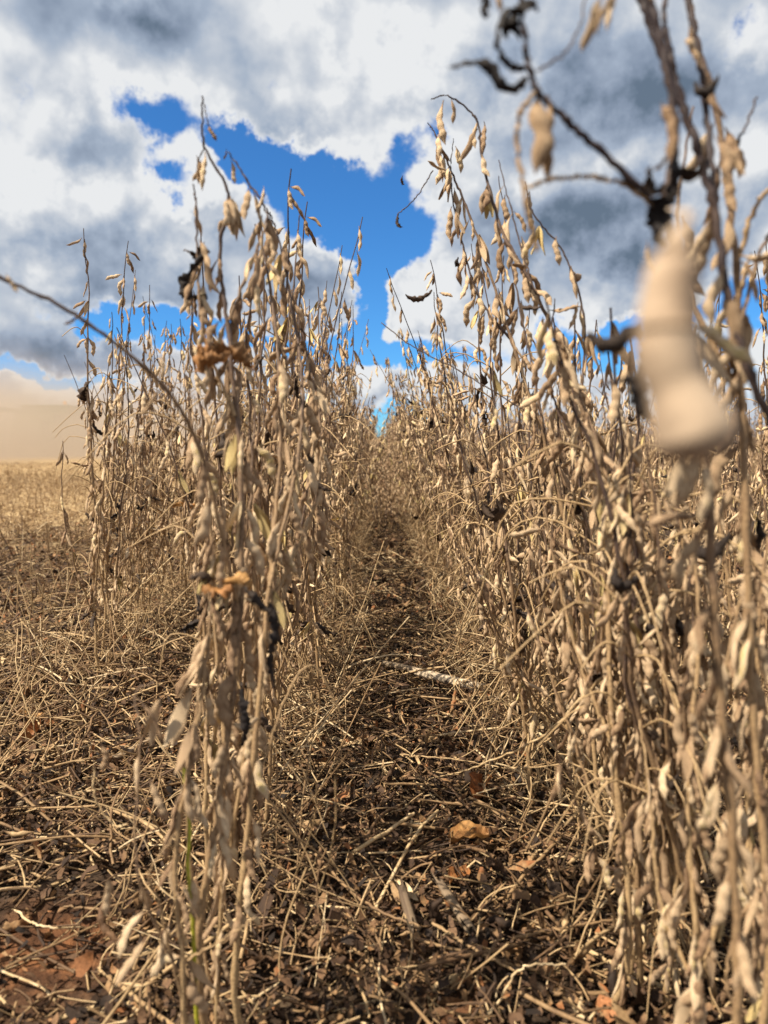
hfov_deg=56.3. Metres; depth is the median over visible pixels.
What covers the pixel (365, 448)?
soybean plant
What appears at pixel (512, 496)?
soybean plant
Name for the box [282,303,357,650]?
soybean plant
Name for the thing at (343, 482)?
soybean plant
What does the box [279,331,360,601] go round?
soybean plant
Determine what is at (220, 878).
soybean plant
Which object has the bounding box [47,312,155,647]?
soybean plant
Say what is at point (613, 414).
soybean plant
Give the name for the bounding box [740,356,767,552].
soybean plant
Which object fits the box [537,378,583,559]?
soybean plant
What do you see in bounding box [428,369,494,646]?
soybean plant
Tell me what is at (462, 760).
fallen stalk
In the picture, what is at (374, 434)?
soybean plant
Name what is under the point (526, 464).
soybean plant
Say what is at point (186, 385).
soybean plant
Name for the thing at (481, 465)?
soybean plant
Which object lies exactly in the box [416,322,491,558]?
soybean plant
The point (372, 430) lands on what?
soybean plant
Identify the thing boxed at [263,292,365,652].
soybean plant
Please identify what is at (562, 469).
soybean plant
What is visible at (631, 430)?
soybean plant
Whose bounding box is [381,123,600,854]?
soybean plant
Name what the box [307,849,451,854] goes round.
fallen stalk
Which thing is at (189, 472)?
soybean plant
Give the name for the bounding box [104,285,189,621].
soybean plant
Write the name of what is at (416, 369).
soybean plant
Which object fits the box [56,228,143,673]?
soybean plant
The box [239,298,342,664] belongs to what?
soybean plant
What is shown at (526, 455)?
soybean plant
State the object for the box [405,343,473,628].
soybean plant
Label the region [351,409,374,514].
soybean plant
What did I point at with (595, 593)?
soybean plant
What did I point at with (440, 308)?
soybean plant
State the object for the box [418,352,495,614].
soybean plant
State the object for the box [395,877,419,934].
corn stalk
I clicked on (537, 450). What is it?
soybean plant
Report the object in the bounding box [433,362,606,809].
soybean plant
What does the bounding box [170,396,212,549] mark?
soybean plant
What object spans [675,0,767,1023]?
soybean plant
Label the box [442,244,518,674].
soybean plant
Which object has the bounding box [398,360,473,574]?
soybean plant
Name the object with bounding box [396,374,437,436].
soybean plant
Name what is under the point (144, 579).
soybean plant
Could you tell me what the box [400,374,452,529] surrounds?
soybean plant
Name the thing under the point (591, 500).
soybean plant
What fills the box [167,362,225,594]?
soybean plant
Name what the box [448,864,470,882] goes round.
fallen leaf
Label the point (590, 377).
soybean plant
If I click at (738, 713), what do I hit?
soybean plant
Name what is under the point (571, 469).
soybean plant
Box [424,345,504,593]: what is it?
soybean plant
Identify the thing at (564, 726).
soybean plant
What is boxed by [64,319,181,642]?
soybean plant
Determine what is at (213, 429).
soybean plant
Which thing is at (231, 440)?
soybean plant
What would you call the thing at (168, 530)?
soybean plant
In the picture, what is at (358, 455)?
soybean plant
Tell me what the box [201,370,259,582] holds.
soybean plant
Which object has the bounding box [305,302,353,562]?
soybean plant
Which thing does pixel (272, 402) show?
soybean plant
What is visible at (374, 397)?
soybean plant
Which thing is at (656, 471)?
soybean plant
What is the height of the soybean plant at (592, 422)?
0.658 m
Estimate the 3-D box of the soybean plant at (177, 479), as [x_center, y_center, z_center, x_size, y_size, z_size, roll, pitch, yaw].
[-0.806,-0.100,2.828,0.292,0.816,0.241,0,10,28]
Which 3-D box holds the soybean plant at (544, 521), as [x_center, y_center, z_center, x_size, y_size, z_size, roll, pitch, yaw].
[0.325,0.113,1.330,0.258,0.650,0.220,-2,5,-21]
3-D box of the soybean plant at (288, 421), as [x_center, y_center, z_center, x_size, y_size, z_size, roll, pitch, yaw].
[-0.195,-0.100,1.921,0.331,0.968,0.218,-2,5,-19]
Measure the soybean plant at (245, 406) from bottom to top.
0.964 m
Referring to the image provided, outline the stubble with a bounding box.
[0,467,201,618]
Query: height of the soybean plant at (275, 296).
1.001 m
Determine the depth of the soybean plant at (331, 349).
3.11 m
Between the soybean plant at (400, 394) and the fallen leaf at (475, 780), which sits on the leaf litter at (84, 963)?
the fallen leaf at (475, 780)
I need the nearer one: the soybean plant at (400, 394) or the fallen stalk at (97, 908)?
the fallen stalk at (97, 908)
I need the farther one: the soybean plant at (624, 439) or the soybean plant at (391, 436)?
the soybean plant at (391, 436)
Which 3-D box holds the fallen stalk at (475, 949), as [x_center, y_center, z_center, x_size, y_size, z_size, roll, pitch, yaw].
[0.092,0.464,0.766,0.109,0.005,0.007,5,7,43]
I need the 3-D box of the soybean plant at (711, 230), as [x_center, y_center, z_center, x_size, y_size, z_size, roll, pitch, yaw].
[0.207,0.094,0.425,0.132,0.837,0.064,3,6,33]
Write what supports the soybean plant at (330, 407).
on the ground
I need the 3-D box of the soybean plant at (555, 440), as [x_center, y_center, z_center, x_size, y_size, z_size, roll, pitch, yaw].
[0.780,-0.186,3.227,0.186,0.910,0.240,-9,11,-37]
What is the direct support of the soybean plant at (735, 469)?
on the ground
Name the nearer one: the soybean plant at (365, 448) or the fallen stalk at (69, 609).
the fallen stalk at (69, 609)
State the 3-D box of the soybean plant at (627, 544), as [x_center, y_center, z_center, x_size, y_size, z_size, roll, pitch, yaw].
[0.253,0.217,0.666,0.206,0.560,0.278,-7,7,5]
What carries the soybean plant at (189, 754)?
on the ground
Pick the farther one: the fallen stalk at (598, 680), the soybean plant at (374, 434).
the soybean plant at (374, 434)
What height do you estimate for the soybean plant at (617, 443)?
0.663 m
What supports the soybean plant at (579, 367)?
on the ground
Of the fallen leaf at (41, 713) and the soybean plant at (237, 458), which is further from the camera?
the soybean plant at (237, 458)
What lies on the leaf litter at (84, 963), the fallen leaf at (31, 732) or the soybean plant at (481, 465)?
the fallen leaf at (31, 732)
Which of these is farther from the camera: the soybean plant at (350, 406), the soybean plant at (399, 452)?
the soybean plant at (399, 452)
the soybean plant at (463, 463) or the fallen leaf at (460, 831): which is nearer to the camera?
the fallen leaf at (460, 831)
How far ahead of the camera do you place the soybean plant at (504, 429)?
4.48 m
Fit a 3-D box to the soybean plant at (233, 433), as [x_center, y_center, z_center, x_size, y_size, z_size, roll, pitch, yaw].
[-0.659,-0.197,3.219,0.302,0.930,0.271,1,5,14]
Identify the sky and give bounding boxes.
[0,0,767,447]
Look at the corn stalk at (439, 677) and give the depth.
1.62 m
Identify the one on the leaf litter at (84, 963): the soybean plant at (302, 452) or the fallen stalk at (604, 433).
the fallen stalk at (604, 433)
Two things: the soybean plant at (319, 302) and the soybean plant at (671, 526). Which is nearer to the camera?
the soybean plant at (319, 302)
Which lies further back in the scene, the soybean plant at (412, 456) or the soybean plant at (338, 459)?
the soybean plant at (412, 456)
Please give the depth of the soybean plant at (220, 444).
1.07 m
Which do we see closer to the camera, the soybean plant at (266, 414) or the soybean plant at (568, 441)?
the soybean plant at (266, 414)
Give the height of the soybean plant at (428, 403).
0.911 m
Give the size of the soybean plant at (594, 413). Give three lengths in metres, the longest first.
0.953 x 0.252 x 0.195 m
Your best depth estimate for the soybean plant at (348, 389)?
2.59 m
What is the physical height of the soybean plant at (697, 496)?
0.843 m
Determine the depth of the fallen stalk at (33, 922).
0.79 m
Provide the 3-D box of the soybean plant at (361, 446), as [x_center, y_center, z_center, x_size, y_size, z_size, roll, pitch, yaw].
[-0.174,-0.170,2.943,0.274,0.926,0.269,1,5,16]
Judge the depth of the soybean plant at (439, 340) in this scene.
1.73 m
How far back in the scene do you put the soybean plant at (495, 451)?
4.67 m
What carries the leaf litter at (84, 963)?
on the ground
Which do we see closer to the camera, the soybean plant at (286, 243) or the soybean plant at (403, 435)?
the soybean plant at (286, 243)
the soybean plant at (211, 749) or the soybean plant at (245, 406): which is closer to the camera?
the soybean plant at (211, 749)
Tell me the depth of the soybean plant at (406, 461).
3.65 m
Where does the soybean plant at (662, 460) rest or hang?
on the ground
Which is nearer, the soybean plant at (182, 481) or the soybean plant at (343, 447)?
the soybean plant at (182, 481)
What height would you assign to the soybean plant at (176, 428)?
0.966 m
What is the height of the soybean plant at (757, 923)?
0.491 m
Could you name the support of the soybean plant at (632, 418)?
on the ground
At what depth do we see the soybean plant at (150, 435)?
2.03 m
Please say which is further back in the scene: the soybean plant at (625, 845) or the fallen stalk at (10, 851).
the fallen stalk at (10, 851)
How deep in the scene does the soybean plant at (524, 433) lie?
3.36 m
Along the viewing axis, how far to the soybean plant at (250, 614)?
0.90 m
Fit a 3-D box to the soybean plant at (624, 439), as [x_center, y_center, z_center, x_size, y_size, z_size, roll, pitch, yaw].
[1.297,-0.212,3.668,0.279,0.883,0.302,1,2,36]
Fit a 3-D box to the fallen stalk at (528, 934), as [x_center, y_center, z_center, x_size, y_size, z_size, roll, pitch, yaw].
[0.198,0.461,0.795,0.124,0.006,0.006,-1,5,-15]
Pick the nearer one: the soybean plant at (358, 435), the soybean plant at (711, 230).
the soybean plant at (711, 230)
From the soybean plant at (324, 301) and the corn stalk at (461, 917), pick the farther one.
the soybean plant at (324, 301)
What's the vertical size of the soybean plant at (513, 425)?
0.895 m
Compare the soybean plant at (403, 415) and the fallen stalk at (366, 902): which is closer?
the fallen stalk at (366, 902)
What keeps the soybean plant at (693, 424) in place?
on the ground
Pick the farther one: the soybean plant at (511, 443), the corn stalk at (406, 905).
the soybean plant at (511, 443)
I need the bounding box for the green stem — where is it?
[180,768,198,1023]
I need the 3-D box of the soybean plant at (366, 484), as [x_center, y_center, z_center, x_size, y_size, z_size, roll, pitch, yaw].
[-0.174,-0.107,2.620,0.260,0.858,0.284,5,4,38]
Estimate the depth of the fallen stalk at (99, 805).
0.72 m
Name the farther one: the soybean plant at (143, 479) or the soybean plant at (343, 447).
the soybean plant at (343, 447)
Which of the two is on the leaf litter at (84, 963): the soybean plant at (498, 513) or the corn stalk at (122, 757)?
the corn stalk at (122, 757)
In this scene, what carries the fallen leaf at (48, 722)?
on the leaf litter at (84, 963)
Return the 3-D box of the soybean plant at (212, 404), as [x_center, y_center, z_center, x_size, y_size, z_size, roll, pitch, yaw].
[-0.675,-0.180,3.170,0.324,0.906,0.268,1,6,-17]
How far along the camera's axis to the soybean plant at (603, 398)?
2.18 m
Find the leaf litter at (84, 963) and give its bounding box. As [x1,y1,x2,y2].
[0,511,767,1023]
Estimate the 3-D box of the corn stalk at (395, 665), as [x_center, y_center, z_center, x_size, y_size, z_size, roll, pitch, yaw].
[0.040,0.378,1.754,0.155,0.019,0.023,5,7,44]
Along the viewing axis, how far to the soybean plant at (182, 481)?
1.07 m
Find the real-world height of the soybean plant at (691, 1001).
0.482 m
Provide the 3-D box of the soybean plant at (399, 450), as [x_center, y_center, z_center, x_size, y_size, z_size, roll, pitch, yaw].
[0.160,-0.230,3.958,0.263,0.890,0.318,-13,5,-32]
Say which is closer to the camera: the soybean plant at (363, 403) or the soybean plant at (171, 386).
the soybean plant at (171, 386)
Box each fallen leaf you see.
[14,710,43,719]
[19,718,40,743]
[44,715,57,726]
[173,502,194,508]
[448,820,489,844]
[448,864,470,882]
[469,771,491,798]
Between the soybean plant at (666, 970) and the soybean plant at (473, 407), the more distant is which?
the soybean plant at (473, 407)
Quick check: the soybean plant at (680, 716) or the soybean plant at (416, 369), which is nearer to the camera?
the soybean plant at (680, 716)
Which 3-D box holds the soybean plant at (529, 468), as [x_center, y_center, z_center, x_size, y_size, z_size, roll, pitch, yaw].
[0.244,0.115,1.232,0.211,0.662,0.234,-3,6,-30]
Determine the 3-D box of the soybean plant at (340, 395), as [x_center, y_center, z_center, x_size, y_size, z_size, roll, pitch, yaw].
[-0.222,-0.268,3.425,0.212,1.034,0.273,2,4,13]
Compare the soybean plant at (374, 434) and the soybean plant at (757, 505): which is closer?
the soybean plant at (757, 505)
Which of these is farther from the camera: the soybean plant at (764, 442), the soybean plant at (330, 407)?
the soybean plant at (330, 407)
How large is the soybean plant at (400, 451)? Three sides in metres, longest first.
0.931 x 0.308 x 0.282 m
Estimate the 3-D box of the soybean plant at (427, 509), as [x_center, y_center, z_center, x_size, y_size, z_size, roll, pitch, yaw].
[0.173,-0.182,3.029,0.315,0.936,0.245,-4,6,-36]
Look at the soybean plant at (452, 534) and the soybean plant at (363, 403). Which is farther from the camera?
the soybean plant at (363, 403)
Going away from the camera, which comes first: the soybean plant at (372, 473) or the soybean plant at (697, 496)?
the soybean plant at (697, 496)
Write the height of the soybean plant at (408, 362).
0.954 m
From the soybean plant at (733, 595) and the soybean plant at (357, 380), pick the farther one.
the soybean plant at (357, 380)
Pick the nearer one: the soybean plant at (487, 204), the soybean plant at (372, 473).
the soybean plant at (487, 204)
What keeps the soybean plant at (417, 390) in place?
on the ground
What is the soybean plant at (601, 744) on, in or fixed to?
on the ground
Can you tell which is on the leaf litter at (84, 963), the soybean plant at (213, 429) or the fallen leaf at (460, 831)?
the fallen leaf at (460, 831)
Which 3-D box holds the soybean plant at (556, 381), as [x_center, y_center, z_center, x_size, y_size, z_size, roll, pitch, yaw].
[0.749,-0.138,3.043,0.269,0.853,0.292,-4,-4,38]
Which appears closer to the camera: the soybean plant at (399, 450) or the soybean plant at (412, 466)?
the soybean plant at (412, 466)
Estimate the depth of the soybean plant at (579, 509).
0.95 m
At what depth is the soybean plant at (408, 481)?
2.89 m
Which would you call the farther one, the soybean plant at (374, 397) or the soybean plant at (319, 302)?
the soybean plant at (374, 397)
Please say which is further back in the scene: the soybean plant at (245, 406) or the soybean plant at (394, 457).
the soybean plant at (394, 457)
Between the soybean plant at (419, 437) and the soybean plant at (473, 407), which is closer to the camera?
the soybean plant at (473, 407)
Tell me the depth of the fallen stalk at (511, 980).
0.70 m
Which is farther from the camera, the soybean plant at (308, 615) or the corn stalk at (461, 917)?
the soybean plant at (308, 615)
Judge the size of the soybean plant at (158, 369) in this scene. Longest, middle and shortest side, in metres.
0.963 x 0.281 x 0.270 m
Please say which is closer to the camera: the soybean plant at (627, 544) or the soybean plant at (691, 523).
the soybean plant at (627, 544)
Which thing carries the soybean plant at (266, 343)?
on the ground
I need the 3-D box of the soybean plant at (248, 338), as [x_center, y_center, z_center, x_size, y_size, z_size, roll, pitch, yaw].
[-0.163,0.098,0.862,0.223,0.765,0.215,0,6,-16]
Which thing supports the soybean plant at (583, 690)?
on the ground
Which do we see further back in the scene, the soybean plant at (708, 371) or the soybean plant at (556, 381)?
the soybean plant at (556, 381)
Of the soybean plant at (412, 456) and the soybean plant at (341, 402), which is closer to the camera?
the soybean plant at (341, 402)
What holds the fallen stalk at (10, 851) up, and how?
on the leaf litter at (84, 963)
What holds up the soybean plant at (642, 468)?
on the ground
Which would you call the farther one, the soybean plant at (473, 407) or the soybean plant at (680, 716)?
the soybean plant at (473, 407)
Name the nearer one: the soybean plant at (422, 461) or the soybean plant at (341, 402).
the soybean plant at (422, 461)
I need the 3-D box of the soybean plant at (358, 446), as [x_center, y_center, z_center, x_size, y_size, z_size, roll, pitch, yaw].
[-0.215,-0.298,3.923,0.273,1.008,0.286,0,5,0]
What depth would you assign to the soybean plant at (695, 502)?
1.75 m
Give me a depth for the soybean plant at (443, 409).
2.29 m
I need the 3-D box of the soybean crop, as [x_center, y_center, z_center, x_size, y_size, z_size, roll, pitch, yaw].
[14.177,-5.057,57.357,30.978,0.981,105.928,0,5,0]
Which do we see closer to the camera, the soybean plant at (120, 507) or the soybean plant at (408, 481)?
the soybean plant at (120, 507)
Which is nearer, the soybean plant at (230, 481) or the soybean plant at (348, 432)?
the soybean plant at (348, 432)
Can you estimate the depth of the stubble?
4.60 m
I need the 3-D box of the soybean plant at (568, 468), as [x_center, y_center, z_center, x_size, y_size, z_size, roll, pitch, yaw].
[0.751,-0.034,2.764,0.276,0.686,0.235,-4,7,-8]
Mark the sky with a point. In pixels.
(101, 100)
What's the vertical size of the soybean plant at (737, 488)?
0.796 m
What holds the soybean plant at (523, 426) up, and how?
on the ground
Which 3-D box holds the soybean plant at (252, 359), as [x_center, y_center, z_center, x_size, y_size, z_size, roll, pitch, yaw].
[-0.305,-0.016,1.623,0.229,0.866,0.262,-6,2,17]
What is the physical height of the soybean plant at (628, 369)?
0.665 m
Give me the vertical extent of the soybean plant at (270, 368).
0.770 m
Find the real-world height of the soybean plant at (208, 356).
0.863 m
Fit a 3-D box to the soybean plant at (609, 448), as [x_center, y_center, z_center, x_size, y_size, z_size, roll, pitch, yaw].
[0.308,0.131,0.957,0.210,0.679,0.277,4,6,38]
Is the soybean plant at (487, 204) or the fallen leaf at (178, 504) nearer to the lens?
the soybean plant at (487, 204)
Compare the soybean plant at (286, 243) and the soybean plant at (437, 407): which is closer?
the soybean plant at (286, 243)
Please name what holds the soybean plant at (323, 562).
on the ground
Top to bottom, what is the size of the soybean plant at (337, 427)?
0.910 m
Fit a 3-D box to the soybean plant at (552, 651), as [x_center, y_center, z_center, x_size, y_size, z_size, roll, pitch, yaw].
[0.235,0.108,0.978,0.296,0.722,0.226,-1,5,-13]
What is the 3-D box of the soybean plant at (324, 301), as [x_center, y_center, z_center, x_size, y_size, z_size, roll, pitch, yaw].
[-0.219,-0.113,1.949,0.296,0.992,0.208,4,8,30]
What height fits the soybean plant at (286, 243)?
0.916 m
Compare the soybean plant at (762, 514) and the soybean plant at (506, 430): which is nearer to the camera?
the soybean plant at (762, 514)
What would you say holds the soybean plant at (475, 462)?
on the ground
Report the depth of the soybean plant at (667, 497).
3.14 m
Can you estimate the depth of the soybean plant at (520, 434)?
3.89 m
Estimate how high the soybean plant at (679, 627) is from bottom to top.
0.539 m
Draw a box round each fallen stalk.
[0,831,84,854]
[12,909,95,929]
[48,601,110,611]
[63,879,159,910]
[91,767,128,827]
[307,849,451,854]
[313,852,421,928]
[400,754,564,794]
[426,677,601,779]
[431,921,514,971]
[458,424,633,490]
[485,962,565,1019]
[511,919,611,940]
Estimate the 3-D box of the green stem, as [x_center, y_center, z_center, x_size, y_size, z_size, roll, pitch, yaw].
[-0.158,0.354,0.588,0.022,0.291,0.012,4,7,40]
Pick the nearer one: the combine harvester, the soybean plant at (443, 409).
the soybean plant at (443, 409)
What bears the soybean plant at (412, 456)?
on the ground
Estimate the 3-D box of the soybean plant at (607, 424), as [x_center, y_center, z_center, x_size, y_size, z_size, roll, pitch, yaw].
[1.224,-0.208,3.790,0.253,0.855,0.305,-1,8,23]
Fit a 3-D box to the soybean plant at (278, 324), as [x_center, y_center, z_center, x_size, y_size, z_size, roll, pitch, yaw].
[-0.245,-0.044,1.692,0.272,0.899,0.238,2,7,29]
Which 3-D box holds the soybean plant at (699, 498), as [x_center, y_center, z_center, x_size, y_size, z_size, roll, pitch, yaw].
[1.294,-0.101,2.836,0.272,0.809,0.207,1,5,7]
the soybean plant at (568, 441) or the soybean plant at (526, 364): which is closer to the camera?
the soybean plant at (526, 364)
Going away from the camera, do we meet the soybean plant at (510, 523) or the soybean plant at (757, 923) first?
the soybean plant at (757, 923)
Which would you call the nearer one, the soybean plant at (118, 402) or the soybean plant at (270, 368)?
the soybean plant at (270, 368)
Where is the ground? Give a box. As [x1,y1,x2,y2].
[0,448,767,1023]
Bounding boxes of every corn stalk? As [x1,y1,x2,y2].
[91,734,160,768]
[378,660,421,671]
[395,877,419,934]
[408,666,484,691]
[430,871,479,936]
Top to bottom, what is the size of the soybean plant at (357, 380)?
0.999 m
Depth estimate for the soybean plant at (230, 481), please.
2.93 m
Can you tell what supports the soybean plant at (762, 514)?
on the ground
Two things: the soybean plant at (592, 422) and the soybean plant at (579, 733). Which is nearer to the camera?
the soybean plant at (579, 733)
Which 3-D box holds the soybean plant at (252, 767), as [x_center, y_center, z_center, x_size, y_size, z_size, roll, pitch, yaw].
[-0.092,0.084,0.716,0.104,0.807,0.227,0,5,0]
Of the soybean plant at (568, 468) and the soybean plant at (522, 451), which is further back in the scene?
the soybean plant at (522, 451)
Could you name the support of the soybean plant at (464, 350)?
on the ground
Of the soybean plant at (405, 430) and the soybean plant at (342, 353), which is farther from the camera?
the soybean plant at (405, 430)
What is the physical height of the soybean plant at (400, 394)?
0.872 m
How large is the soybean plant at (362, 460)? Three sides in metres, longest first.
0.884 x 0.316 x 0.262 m
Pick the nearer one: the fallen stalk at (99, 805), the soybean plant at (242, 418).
the fallen stalk at (99, 805)
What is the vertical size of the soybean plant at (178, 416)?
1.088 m
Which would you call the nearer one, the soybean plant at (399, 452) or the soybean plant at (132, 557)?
the soybean plant at (132, 557)
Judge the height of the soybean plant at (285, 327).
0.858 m
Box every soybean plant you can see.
[0,96,280,1023]
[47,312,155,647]
[52,331,191,663]
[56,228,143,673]
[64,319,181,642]
[65,241,177,657]
[65,290,315,916]
[84,340,192,619]
[94,343,180,623]
[100,533,255,1023]
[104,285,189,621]
[105,358,173,636]
[116,276,320,763]
[117,376,209,606]
[120,321,212,596]
[129,320,231,600]
[130,325,199,614]
[134,228,355,858]
[142,299,228,594]
[146,265,335,885]
[147,384,205,563]
[164,215,332,853]
[165,338,207,587]
[167,341,227,587]
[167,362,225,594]
[169,234,302,694]
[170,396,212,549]
[181,169,362,830]
[183,405,276,1023]
[191,319,315,759]
[194,364,251,524]
[196,398,231,467]
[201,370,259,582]
[201,372,255,543]
[201,374,238,525]
[201,418,248,544]
[202,311,294,676]
[210,364,270,499]
[212,368,257,435]
[221,202,354,774]
[222,340,345,723]
[226,373,320,732]
[229,208,341,1023]
[230,302,352,667]
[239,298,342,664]
[241,300,364,653]
[243,315,362,709]
[245,282,350,590]
[246,289,304,560]
[248,212,328,684]
[250,344,335,558]
[254,305,367,643]
[257,355,339,676]
[263,288,387,724]
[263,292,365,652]
[277,306,375,711]
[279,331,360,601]
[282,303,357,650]
[288,315,394,634]
[304,299,345,583]
[304,344,357,550]
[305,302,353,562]
[307,334,361,568]
[308,318,368,598]
[319,310,368,599]
[321,373,352,566]
[322,363,369,584]
[324,329,380,625]
[325,339,363,580]
[330,359,370,578]
[331,365,366,546]
[334,361,364,547]
[336,385,381,523]
[338,348,354,535]
[338,377,374,531]
[347,366,367,526]
[348,396,368,534]
[351,379,381,505]
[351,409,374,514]
[352,374,381,515]
[353,396,397,531]
[358,395,376,499]
[369,409,385,456]
[370,332,500,584]
[377,358,447,578]
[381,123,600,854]
[381,358,446,571]
[382,390,422,516]
[383,407,431,550]
[383,413,413,510]
[384,328,473,589]
[386,260,512,642]
[386,386,415,515]
[388,393,417,508]
[392,369,420,523]
[393,379,427,511]
[395,374,423,540]
[395,374,452,566]
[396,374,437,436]
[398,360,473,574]
[398,368,445,549]
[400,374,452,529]
[401,344,482,597]
[402,337,486,647]
[403,391,439,552]
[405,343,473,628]
[405,388,452,554]
[406,354,477,586]
[407,386,452,564]
[408,364,467,555]
[410,346,480,578]
[414,351,470,583]
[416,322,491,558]
[417,429,594,776]
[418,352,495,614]
[422,299,516,640]
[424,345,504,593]
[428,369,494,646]
[429,388,577,752]
[431,94,634,920]
[431,265,581,645]
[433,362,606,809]
[434,395,557,711]
[436,255,586,726]
[441,371,564,686]
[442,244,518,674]
[449,0,757,1023]
[450,382,580,766]
[460,317,665,823]
[466,428,483,506]
[468,447,595,815]
[474,310,547,658]
[476,334,691,944]
[477,422,505,507]
[478,394,495,478]
[485,439,554,641]
[492,395,599,717]
[492,404,527,510]
[493,409,534,514]
[494,393,512,483]
[494,394,515,467]
[498,403,591,733]
[499,301,759,1019]
[501,422,596,756]
[503,414,533,526]
[504,324,698,746]
[507,399,554,519]
[508,348,687,1010]
[510,396,544,527]
[512,307,767,958]
[515,320,656,776]
[515,360,677,852]
[515,406,535,509]
[519,448,740,996]
[521,378,550,539]
[522,401,567,529]
[527,380,567,559]
[535,383,565,543]
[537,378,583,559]
[538,378,584,570]
[541,459,618,845]
[546,402,579,559]
[549,428,584,555]
[551,353,739,865]
[556,338,607,562]
[561,340,767,894]
[561,341,628,552]
[570,423,602,569]
[574,326,652,542]
[576,459,701,986]
[576,494,672,922]
[600,392,636,497]
[613,389,643,487]
[615,464,734,1015]
[616,411,651,508]
[618,346,663,605]
[621,533,761,1023]
[623,409,669,541]
[624,408,667,537]
[628,347,718,568]
[631,451,668,550]
[633,457,728,644]
[636,0,767,425]
[642,438,718,607]
[642,461,765,963]
[643,451,721,621]
[653,458,698,538]
[656,323,712,616]
[668,465,724,568]
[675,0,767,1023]
[685,460,767,1005]
[687,295,766,695]
[693,455,724,542]
[696,392,759,585]
[701,388,766,640]
[712,379,767,689]
[717,533,767,1023]
[720,244,767,580]
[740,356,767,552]
[742,424,767,568]
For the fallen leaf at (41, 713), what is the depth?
1.43 m
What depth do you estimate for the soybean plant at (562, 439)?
3.04 m
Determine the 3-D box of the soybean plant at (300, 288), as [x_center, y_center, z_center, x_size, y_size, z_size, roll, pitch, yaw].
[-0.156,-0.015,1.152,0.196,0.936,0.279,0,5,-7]
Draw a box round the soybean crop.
[338,392,767,531]
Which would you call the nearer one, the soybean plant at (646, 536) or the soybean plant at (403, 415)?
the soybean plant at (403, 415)
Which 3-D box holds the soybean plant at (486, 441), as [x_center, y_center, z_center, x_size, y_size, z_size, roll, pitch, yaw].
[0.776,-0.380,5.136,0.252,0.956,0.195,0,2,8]
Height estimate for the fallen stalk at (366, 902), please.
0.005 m
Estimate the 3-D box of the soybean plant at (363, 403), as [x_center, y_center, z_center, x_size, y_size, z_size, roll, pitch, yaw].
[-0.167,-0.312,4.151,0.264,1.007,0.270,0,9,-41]

